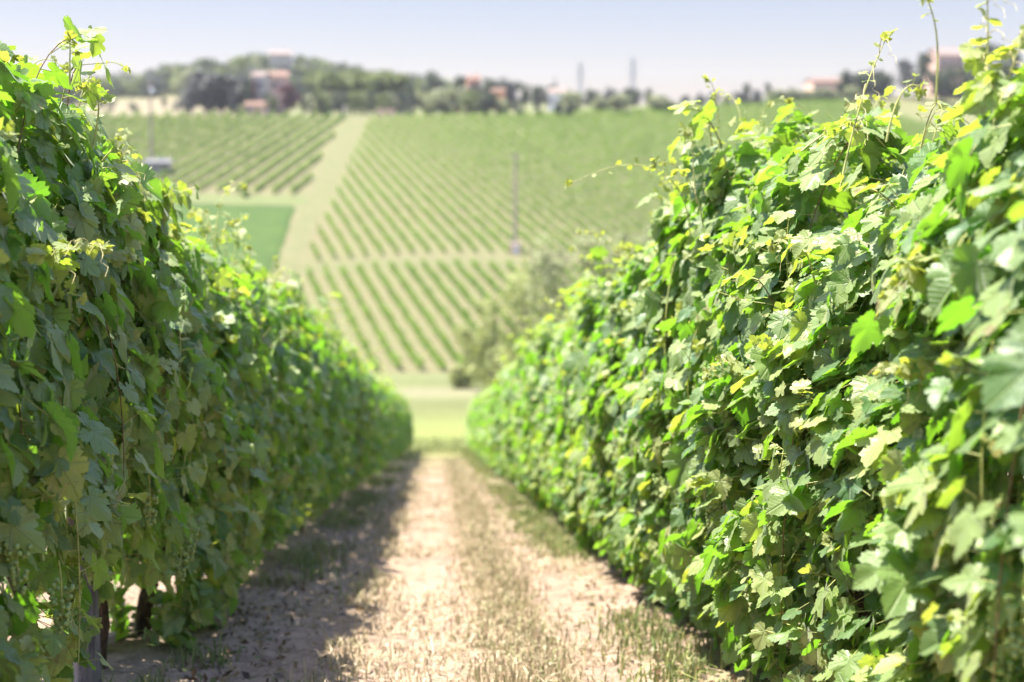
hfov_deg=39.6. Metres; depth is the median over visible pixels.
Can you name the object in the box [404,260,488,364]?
vine row
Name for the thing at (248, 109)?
window
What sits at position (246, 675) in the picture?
leaf litter
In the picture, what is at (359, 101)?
broadleaf tree
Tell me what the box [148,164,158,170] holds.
window
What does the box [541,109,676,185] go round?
vine row
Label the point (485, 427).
grapevine
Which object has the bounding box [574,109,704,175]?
vine row
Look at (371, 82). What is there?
umbrella pine
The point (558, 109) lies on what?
shrub
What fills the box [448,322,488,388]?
willow tree
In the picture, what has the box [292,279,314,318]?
vine row
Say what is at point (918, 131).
vine row
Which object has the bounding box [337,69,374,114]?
umbrella pine
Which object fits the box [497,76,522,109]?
broadleaf tree
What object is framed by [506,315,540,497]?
grapevine
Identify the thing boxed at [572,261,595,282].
vine row
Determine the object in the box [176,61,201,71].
broadleaf tree
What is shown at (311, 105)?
cypress
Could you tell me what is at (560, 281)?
vine row
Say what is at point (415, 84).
broadleaf tree
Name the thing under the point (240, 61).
broadleaf tree
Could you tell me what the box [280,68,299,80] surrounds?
broadleaf tree
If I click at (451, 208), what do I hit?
vine row
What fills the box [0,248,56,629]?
grapevine
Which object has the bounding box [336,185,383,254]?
vine row
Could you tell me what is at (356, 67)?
broadleaf tree
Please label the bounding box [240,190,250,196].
shrub
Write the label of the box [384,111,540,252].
vine row
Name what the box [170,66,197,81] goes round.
broadleaf tree
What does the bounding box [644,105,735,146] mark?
vine row
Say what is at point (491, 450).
grapevine
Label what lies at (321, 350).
grapevine
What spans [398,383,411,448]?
grapevine
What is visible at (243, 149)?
vine row
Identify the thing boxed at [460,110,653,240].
vine row
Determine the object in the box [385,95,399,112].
broadleaf tree
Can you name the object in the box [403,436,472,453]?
meadow grass
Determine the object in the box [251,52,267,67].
broadleaf tree
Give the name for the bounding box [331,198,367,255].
vine row
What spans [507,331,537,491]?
grapevine
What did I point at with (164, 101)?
broadleaf tree
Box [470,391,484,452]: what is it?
grapevine
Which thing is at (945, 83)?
broadleaf tree
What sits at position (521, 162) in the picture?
vine row
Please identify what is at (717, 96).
shrub
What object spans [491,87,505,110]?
cottage
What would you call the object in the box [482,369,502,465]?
grapevine
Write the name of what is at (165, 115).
vine row
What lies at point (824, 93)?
hedge
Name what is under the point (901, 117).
vine row
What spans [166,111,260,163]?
vine row
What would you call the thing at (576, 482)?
grapevine
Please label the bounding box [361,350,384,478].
grapevine
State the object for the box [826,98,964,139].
vine row
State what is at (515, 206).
utility pole
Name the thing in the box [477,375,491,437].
grapevine
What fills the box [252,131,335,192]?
vine row
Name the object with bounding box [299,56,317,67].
broadleaf tree
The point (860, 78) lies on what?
broadleaf tree
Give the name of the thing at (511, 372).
grapevine
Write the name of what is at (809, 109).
vine row
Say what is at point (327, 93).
broadleaf tree
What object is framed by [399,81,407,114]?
cypress
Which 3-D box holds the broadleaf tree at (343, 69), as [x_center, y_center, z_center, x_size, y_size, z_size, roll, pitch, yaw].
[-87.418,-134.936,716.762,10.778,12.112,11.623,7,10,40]
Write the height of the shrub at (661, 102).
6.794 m
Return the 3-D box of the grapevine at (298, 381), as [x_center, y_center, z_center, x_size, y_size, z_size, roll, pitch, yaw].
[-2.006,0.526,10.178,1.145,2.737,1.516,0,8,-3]
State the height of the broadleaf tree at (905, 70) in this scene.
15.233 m
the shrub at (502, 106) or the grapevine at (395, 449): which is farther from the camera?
the shrub at (502, 106)
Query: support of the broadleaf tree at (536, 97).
on the ground at (438, 403)
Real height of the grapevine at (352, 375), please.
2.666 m
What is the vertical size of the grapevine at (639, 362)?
2.799 m
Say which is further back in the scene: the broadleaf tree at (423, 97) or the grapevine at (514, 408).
the broadleaf tree at (423, 97)
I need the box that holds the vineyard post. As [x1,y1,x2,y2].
[67,518,101,681]
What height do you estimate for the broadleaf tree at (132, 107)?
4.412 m
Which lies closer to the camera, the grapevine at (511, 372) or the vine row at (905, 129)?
the grapevine at (511, 372)
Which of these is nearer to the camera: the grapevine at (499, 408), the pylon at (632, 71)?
the grapevine at (499, 408)
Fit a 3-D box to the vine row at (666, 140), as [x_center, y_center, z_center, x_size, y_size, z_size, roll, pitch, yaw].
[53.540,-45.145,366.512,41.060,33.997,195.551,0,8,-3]
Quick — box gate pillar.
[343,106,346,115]
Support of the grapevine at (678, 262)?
on the ground at (438, 403)
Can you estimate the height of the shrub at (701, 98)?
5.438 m
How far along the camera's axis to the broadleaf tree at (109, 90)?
626.30 m
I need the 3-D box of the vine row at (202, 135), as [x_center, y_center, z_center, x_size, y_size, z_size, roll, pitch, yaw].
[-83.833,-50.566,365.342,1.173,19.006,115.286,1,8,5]
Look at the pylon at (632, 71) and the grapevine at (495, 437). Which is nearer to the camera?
the grapevine at (495, 437)
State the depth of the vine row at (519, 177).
335.77 m
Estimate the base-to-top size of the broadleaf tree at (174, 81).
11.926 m
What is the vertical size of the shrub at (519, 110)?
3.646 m
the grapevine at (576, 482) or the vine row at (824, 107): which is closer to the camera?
the grapevine at (576, 482)
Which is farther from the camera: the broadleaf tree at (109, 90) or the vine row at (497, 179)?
the broadleaf tree at (109, 90)
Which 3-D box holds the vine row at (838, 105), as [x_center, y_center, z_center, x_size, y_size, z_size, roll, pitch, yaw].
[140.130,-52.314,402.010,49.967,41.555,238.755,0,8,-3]
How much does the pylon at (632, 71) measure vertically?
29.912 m
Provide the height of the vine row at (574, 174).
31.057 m
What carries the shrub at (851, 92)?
on the ground at (438, 403)
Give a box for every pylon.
[574,62,586,100]
[627,57,639,87]
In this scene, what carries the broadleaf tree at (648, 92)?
on the ground at (438, 403)
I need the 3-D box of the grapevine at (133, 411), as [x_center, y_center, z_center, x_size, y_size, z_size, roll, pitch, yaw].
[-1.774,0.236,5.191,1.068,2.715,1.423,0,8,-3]
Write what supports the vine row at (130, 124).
on the ground at (438, 403)
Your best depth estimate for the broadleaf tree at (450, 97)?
461.68 m
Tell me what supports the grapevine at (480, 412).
on the ground at (438, 403)
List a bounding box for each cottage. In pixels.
[465,74,480,110]
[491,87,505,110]
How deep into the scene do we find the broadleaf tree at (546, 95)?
526.53 m
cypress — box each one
[252,75,257,101]
[307,72,314,115]
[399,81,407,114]
[403,72,418,114]
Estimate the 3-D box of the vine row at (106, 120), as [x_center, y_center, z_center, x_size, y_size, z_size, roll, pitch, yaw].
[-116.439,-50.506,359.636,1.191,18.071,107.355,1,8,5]
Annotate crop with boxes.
[167,203,295,275]
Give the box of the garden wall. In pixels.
[375,108,395,115]
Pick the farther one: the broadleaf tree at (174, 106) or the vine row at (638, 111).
the broadleaf tree at (174, 106)
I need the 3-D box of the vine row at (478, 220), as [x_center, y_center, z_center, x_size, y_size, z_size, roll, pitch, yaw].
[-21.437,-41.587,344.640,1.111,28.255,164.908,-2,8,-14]
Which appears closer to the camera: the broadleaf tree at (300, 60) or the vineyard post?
the vineyard post
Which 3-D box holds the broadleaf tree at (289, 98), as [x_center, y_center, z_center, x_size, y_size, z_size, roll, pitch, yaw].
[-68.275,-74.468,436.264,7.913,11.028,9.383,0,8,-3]
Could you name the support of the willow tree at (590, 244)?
on the ground at (438, 403)
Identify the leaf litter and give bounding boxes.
[131,473,765,681]
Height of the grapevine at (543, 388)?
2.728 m
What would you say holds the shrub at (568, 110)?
on the ground at (438, 403)
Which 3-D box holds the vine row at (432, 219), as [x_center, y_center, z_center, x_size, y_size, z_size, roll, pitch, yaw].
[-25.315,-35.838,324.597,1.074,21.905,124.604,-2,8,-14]
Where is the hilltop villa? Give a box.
[269,50,291,68]
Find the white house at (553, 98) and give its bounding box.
[547,87,569,110]
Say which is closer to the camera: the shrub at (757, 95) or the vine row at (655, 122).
the vine row at (655, 122)
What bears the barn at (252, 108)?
on the ground at (438, 403)
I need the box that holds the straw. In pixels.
[147,457,741,681]
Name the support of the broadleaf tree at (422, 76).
on the ground at (438, 403)
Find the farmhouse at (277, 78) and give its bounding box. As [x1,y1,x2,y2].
[267,70,288,114]
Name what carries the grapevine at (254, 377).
on the ground at (438, 403)
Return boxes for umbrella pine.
[302,70,351,113]
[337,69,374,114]
[353,71,390,105]
[378,72,411,100]
[974,43,999,62]
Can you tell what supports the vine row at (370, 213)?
on the ground at (438, 403)
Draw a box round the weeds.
[41,455,424,681]
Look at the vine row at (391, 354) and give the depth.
218.07 m
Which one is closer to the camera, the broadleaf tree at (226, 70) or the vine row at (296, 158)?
the vine row at (296, 158)
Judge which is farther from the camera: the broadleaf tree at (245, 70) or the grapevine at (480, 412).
the broadleaf tree at (245, 70)
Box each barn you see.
[244,100,268,114]
[804,77,845,97]
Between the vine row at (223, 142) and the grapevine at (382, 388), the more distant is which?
the vine row at (223, 142)
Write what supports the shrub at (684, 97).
on the ground at (438, 403)
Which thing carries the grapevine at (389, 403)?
on the ground at (438, 403)
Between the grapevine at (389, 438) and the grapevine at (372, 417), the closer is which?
the grapevine at (372, 417)
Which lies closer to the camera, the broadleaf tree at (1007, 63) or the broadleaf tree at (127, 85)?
the broadleaf tree at (1007, 63)
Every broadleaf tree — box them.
[53,86,68,103]
[62,87,78,105]
[77,76,102,104]
[97,84,116,102]
[101,79,109,100]
[102,99,116,110]
[104,73,119,86]
[111,77,134,96]
[114,81,123,97]
[120,80,138,96]
[128,101,140,112]
[131,73,148,97]
[136,79,163,98]
[140,72,166,95]
[143,68,155,74]
[154,69,167,82]
[158,64,171,75]
[158,69,180,92]
[159,94,167,111]
[161,66,188,92]
[164,80,173,94]
[168,72,194,93]
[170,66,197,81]
[170,73,188,95]
[171,100,179,111]
[173,63,190,70]
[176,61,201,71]
[176,86,198,114]
[180,69,228,114]
[194,54,218,71]
[200,57,218,70]
[211,68,235,113]
[212,64,228,72]
[212,71,257,114]
[214,62,234,72]
[230,53,249,72]
[238,84,256,105]
[242,62,268,75]
[247,66,269,76]
[249,53,264,64]
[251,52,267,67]
[259,55,269,66]
[260,91,270,108]
[265,58,298,71]
[267,94,279,111]
[276,80,301,111]
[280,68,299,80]
[288,72,314,100]
[290,53,304,67]
[290,69,306,80]
[291,64,308,76]
[294,55,307,66]
[298,96,309,113]
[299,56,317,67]
[307,63,339,73]
[307,64,323,91]
[310,57,326,69]
[310,87,332,115]
[319,61,332,69]
[322,91,337,100]
[326,90,350,99]
[327,61,348,72]
[330,92,347,114]
[338,93,352,113]
[345,64,364,70]
[345,90,369,115]
[359,90,376,114]
[373,93,392,107]
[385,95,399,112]
[395,92,407,114]
[403,80,421,105]
[408,78,425,96]
[410,87,441,114]
[411,73,426,80]
[412,69,439,93]
[429,77,451,105]
[432,85,468,113]
[450,75,465,95]
[460,88,483,114]
[472,87,487,94]
[476,90,498,114]
[479,77,493,92]
[484,79,506,93]
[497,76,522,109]
[515,81,532,110]
[530,85,545,108]
[541,84,553,110]
[581,87,599,106]
[601,86,620,100]
[620,87,642,105]
[643,87,654,102]
[732,90,751,103]
[741,83,752,94]
[763,82,771,94]
[835,69,855,99]
[846,72,872,96]
[867,69,895,97]
[895,58,917,97]
[910,52,935,100]
[922,64,959,101]
[949,68,974,100]
[997,51,1023,85]
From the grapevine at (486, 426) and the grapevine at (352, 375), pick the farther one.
the grapevine at (486, 426)
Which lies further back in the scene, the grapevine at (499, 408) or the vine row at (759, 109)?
the vine row at (759, 109)
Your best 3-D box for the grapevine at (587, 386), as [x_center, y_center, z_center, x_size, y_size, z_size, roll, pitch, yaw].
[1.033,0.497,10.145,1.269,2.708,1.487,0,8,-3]
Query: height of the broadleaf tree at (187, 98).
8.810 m
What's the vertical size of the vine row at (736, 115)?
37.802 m
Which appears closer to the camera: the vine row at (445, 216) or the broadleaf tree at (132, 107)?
the vine row at (445, 216)
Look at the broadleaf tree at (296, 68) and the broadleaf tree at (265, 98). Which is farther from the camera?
the broadleaf tree at (296, 68)
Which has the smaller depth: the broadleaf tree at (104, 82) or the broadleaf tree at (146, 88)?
the broadleaf tree at (104, 82)
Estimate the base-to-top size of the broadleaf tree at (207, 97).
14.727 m
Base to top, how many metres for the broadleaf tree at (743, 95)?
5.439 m
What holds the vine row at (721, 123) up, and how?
on the ground at (438, 403)
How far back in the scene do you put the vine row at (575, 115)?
402.21 m
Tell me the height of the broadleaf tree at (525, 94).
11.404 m
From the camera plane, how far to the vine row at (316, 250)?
259.90 m
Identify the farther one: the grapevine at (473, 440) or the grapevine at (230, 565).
the grapevine at (473, 440)
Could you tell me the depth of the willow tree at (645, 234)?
123.44 m
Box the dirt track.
[277,117,365,291]
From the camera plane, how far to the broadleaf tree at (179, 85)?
645.34 m
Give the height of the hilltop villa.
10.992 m
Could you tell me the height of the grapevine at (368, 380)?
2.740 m
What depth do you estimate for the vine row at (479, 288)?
238.66 m
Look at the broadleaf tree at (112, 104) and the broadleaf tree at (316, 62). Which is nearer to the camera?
the broadleaf tree at (112, 104)
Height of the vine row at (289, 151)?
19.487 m
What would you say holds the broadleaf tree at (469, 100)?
on the ground at (438, 403)
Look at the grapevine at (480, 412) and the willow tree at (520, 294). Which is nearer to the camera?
the grapevine at (480, 412)
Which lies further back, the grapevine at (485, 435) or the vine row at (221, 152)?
the vine row at (221, 152)
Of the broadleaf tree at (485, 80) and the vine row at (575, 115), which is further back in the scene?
the broadleaf tree at (485, 80)
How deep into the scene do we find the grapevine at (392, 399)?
35.59 m
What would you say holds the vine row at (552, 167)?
on the ground at (438, 403)
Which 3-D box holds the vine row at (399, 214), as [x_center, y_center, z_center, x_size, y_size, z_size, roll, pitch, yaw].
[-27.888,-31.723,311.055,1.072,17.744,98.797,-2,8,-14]
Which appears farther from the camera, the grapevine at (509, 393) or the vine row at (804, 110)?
the vine row at (804, 110)
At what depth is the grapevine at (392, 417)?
32.55 m
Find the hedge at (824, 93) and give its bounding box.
[765,86,840,100]
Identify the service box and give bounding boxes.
[509,242,521,253]
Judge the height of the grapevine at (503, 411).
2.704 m
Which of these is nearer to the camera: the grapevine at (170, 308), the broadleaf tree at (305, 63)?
the grapevine at (170, 308)
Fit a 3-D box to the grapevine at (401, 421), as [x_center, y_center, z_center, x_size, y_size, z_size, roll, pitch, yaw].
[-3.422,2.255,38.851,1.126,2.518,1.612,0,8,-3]
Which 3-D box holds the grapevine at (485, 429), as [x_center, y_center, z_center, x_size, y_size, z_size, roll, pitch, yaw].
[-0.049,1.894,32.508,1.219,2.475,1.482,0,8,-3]
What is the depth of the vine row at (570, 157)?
363.29 m
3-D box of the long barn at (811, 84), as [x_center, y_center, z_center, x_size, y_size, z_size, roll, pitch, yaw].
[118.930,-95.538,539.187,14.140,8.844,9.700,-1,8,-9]
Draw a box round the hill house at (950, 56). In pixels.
[924,47,964,97]
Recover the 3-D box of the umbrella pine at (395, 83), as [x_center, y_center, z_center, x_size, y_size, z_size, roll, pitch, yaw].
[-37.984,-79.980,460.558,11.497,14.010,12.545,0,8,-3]
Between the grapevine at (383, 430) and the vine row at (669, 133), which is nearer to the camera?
the grapevine at (383, 430)
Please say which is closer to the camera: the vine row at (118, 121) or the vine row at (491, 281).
the vine row at (491, 281)
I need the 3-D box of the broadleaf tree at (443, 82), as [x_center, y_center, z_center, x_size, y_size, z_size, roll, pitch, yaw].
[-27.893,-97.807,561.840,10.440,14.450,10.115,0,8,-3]
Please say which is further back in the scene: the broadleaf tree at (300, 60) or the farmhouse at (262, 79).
the broadleaf tree at (300, 60)
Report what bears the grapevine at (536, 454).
on the ground at (438, 403)
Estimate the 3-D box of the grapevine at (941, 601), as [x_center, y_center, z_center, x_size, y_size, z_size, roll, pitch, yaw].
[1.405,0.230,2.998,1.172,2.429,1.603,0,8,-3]
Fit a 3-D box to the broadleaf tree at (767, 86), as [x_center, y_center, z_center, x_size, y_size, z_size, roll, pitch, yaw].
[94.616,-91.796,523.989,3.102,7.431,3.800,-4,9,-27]
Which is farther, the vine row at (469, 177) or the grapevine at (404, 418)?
the vine row at (469, 177)
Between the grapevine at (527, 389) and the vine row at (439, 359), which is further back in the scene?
the vine row at (439, 359)
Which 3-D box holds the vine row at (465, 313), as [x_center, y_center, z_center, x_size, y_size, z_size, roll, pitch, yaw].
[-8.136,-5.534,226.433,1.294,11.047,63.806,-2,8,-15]
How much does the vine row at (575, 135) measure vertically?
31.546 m
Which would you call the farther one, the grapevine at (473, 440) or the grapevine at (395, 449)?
the grapevine at (473, 440)
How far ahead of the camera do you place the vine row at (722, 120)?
446.76 m
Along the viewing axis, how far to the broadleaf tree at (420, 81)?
650.37 m
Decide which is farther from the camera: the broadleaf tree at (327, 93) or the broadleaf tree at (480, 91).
the broadleaf tree at (327, 93)
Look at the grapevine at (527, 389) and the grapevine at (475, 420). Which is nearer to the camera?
the grapevine at (527, 389)
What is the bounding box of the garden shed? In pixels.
[143,156,171,174]
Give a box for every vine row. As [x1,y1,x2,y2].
[87,111,110,121]
[101,111,126,123]
[102,109,141,130]
[102,110,155,135]
[106,110,171,141]
[117,111,186,144]
[120,110,202,152]
[124,110,216,155]
[132,111,232,161]
[143,111,246,164]
[155,111,274,178]
[162,111,289,182]
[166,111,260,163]
[183,112,303,184]
[198,112,317,190]
[215,112,331,190]
[234,113,345,190]
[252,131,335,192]
[272,150,322,192]
[289,171,312,192]
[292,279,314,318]
[306,265,354,357]
[310,241,319,259]
[316,222,336,256]
[322,263,380,369]
[324,211,352,256]
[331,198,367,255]
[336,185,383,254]
[339,264,402,367]
[341,174,398,251]
[346,163,414,250]
[350,154,430,252]
[355,145,445,251]
[355,264,424,367]
[359,137,461,251]
[362,130,477,250]
[365,123,493,252]
[369,117,509,252]
[372,259,446,368]
[374,111,525,250]
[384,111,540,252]
[388,260,464,365]
[394,112,557,252]
[404,112,573,252]
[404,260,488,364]
[413,112,589,251]
[421,257,500,357]
[422,111,600,245]
[432,112,619,251]
[437,260,512,345]
[441,112,632,248]
[451,111,647,249]
[453,257,529,342]
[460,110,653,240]
[469,111,648,229]
[470,258,536,333]
[479,112,653,224]
[488,111,649,215]
[488,259,544,317]
[496,111,658,210]
[505,260,558,317]
[506,111,666,207]
[515,111,669,201]
[521,260,566,304]
[523,111,690,202]
[533,112,690,199]
[539,260,575,294]
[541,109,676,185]
[549,110,688,183]
[556,259,586,287]
[561,110,696,180]
[572,112,698,179]
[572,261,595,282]
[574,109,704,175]
[582,109,704,171]
[590,107,687,155]
[599,108,688,152]
[607,106,837,215]
[614,108,725,158]
[624,108,727,156]
[630,107,730,152]
[637,106,736,149]
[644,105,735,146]
[654,106,868,194]
[667,108,744,142]
[673,108,741,133]
[678,104,746,133]
[687,107,848,168]
[689,105,849,167]
[695,103,798,144]
[704,103,797,140]
[714,105,774,127]
[715,102,902,168]
[725,101,908,168]
[730,101,904,166]
[738,102,896,159]
[745,100,792,117]
[751,100,820,123]
[759,101,827,123]
[762,99,918,150]
[769,97,919,148]
[776,97,918,148]
[783,99,924,144]
[792,99,931,143]
[798,99,934,140]
[805,98,952,144]
[811,96,955,142]
[819,96,960,140]
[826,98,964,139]
[834,98,966,137]
[840,96,968,136]
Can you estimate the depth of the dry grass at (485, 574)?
8.69 m
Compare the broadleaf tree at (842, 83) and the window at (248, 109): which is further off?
the broadleaf tree at (842, 83)
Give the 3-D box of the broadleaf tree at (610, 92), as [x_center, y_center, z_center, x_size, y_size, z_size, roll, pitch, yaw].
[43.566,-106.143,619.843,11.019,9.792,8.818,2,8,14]
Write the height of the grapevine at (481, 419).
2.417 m
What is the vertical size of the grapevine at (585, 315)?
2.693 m
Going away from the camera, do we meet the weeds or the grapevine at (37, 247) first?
the grapevine at (37, 247)
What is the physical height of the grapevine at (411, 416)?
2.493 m
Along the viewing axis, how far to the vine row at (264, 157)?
355.38 m
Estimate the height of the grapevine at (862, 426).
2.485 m
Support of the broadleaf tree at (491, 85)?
on the ground at (438, 403)
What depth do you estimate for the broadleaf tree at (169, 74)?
665.03 m
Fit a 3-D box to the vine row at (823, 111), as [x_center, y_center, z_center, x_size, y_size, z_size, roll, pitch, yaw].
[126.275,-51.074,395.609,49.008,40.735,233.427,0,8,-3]
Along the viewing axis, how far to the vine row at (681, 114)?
447.22 m
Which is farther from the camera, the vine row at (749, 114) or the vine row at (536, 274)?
the vine row at (749, 114)
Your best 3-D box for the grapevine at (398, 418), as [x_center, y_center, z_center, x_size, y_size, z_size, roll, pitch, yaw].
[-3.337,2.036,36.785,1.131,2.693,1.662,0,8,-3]
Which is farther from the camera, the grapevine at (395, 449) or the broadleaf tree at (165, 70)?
the broadleaf tree at (165, 70)
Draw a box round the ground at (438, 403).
[0,69,1008,681]
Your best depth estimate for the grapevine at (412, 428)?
53.24 m
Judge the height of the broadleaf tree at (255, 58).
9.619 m
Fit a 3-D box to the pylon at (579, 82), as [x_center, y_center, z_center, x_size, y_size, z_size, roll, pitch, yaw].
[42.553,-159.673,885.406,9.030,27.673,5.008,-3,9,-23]
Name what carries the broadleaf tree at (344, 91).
on the ground at (438, 403)
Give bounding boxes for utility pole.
[146,82,154,158]
[511,153,520,241]
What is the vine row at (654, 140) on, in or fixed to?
on the ground at (438, 403)
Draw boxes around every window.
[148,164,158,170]
[246,107,253,111]
[256,82,263,86]
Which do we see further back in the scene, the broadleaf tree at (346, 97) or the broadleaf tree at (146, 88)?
the broadleaf tree at (146, 88)
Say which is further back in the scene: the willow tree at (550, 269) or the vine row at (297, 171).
the vine row at (297, 171)
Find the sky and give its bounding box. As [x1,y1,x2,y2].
[0,0,1023,104]
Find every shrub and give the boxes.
[236,104,244,113]
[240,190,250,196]
[423,100,435,114]
[493,98,510,113]
[515,105,522,114]
[535,107,542,114]
[553,102,561,115]
[557,91,584,111]
[564,100,573,115]
[588,95,610,111]
[608,93,631,110]
[645,94,677,111]
[680,94,690,103]
[693,92,705,105]
[706,91,719,101]
[720,93,731,105]
[751,89,762,103]
[843,85,861,103]
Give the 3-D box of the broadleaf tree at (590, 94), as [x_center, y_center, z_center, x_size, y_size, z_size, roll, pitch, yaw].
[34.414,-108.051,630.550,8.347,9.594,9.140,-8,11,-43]
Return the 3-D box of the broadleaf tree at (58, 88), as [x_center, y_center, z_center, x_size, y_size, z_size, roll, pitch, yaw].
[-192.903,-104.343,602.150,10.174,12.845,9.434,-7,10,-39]
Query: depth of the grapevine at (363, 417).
19.10 m
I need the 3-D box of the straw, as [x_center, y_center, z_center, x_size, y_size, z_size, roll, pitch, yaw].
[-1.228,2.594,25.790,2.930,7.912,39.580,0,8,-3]
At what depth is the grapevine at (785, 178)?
5.74 m
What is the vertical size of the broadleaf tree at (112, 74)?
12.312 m
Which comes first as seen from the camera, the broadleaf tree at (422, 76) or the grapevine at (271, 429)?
the grapevine at (271, 429)
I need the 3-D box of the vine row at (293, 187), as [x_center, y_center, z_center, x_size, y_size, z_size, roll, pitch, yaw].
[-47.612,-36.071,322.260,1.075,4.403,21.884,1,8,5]
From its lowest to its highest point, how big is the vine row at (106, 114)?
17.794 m
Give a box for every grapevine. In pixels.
[0,16,196,626]
[0,91,142,681]
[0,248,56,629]
[3,95,216,668]
[22,219,268,651]
[115,180,288,601]
[169,209,297,583]
[201,226,313,565]
[229,256,325,548]
[234,259,325,547]
[267,273,334,527]
[275,267,345,530]
[294,324,356,501]
[303,303,348,516]
[305,295,351,517]
[323,313,371,493]
[324,315,359,505]
[326,321,375,498]
[341,337,371,467]
[343,342,389,485]
[343,361,375,490]
[355,353,380,481]
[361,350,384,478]
[361,359,387,480]
[368,372,394,474]
[370,369,395,446]
[372,372,387,466]
[379,372,404,458]
[379,374,400,458]
[380,365,398,451]
[380,376,395,465]
[382,378,406,450]
[386,380,396,455]
[393,387,412,452]
[393,391,404,454]
[395,391,406,451]
[396,391,414,440]
[396,394,406,448]
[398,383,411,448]
[401,401,411,442]
[406,411,414,450]
[466,391,482,450]
[468,394,480,439]
[469,383,483,453]
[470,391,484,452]
[471,385,484,456]
[471,388,482,448]
[472,382,488,455]
[474,388,488,458]
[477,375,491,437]
[477,385,493,463]
[479,381,492,464]
[480,363,506,467]
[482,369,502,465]
[483,372,499,462]
[483,395,492,468]
[484,352,516,476]
[486,370,508,475]
[488,354,519,479]
[494,348,519,482]
[497,356,541,485]
[498,366,514,479]
[501,334,539,492]
[502,327,541,479]
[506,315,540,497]
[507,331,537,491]
[508,313,570,502]
[514,294,562,511]
[518,296,572,513]
[535,290,581,520]
[536,305,583,531]
[538,296,588,529]
[544,270,603,549]
[562,245,648,578]
[564,245,644,556]
[565,94,965,669]
[575,201,725,584]
[603,175,787,610]
[620,75,889,639]
[678,101,1023,681]
[737,0,1023,681]
[850,64,1023,681]
[980,316,1023,555]
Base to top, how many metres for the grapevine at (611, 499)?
2.726 m
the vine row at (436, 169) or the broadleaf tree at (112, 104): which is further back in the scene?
the broadleaf tree at (112, 104)
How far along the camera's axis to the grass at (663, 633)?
7.72 m
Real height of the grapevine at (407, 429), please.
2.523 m
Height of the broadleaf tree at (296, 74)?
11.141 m
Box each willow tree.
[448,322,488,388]
[458,296,515,393]
[485,259,570,378]
[514,231,600,329]
[568,228,637,286]
[587,208,653,288]
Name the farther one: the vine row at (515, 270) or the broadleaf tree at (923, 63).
the broadleaf tree at (923, 63)
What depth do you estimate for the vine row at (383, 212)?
295.86 m
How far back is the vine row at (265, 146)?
357.13 m
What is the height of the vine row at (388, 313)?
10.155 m
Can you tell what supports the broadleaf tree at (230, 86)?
on the ground at (438, 403)
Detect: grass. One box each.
[272,457,433,681]
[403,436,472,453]
[421,456,624,681]
[456,451,769,681]
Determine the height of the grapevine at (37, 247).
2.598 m
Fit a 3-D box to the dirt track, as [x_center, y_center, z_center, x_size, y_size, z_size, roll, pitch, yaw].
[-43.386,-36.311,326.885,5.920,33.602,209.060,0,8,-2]
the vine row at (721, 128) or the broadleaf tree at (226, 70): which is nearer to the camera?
the vine row at (721, 128)
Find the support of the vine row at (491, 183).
on the ground at (438, 403)
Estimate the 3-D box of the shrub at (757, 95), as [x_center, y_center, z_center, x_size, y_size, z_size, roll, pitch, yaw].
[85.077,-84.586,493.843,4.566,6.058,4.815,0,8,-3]
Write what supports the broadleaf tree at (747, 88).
on the ground at (438, 403)
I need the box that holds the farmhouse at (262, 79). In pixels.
[250,70,270,114]
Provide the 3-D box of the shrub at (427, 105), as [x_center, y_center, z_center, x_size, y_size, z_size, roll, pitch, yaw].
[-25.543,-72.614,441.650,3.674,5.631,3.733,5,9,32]
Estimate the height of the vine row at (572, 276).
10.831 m
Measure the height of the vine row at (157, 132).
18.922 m
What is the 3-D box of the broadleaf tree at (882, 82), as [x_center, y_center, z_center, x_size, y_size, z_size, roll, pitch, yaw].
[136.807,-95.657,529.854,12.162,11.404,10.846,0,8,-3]
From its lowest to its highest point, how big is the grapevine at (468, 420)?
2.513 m
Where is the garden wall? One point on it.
(389, 111)
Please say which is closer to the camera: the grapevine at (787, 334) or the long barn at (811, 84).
the grapevine at (787, 334)
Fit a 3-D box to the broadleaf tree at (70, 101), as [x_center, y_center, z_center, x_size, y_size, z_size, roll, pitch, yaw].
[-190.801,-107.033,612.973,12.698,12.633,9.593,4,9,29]
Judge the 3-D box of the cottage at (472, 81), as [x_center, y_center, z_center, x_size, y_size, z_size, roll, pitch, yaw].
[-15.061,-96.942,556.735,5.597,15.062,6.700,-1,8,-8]
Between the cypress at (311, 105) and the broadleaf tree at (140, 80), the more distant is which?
the broadleaf tree at (140, 80)
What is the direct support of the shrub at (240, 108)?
on the ground at (438, 403)
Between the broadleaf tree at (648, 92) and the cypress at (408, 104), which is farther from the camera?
the broadleaf tree at (648, 92)
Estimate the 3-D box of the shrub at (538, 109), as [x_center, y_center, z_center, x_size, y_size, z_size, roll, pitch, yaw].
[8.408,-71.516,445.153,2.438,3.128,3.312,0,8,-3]
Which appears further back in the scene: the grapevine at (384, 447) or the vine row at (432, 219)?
the vine row at (432, 219)
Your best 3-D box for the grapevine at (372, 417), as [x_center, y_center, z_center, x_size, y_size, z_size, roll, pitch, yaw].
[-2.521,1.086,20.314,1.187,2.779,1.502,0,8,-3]
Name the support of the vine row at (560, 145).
on the ground at (438, 403)
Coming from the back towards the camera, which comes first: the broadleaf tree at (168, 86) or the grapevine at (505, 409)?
the broadleaf tree at (168, 86)
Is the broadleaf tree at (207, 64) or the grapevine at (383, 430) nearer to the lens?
the grapevine at (383, 430)
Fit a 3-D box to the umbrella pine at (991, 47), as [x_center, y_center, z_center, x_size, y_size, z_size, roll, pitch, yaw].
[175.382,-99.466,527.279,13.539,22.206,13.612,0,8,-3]
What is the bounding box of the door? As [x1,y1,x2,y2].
[514,246,517,253]
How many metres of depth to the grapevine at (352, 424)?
17.57 m
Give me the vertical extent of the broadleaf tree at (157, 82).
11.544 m
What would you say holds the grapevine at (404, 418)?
on the ground at (438, 403)
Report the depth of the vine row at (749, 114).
462.91 m

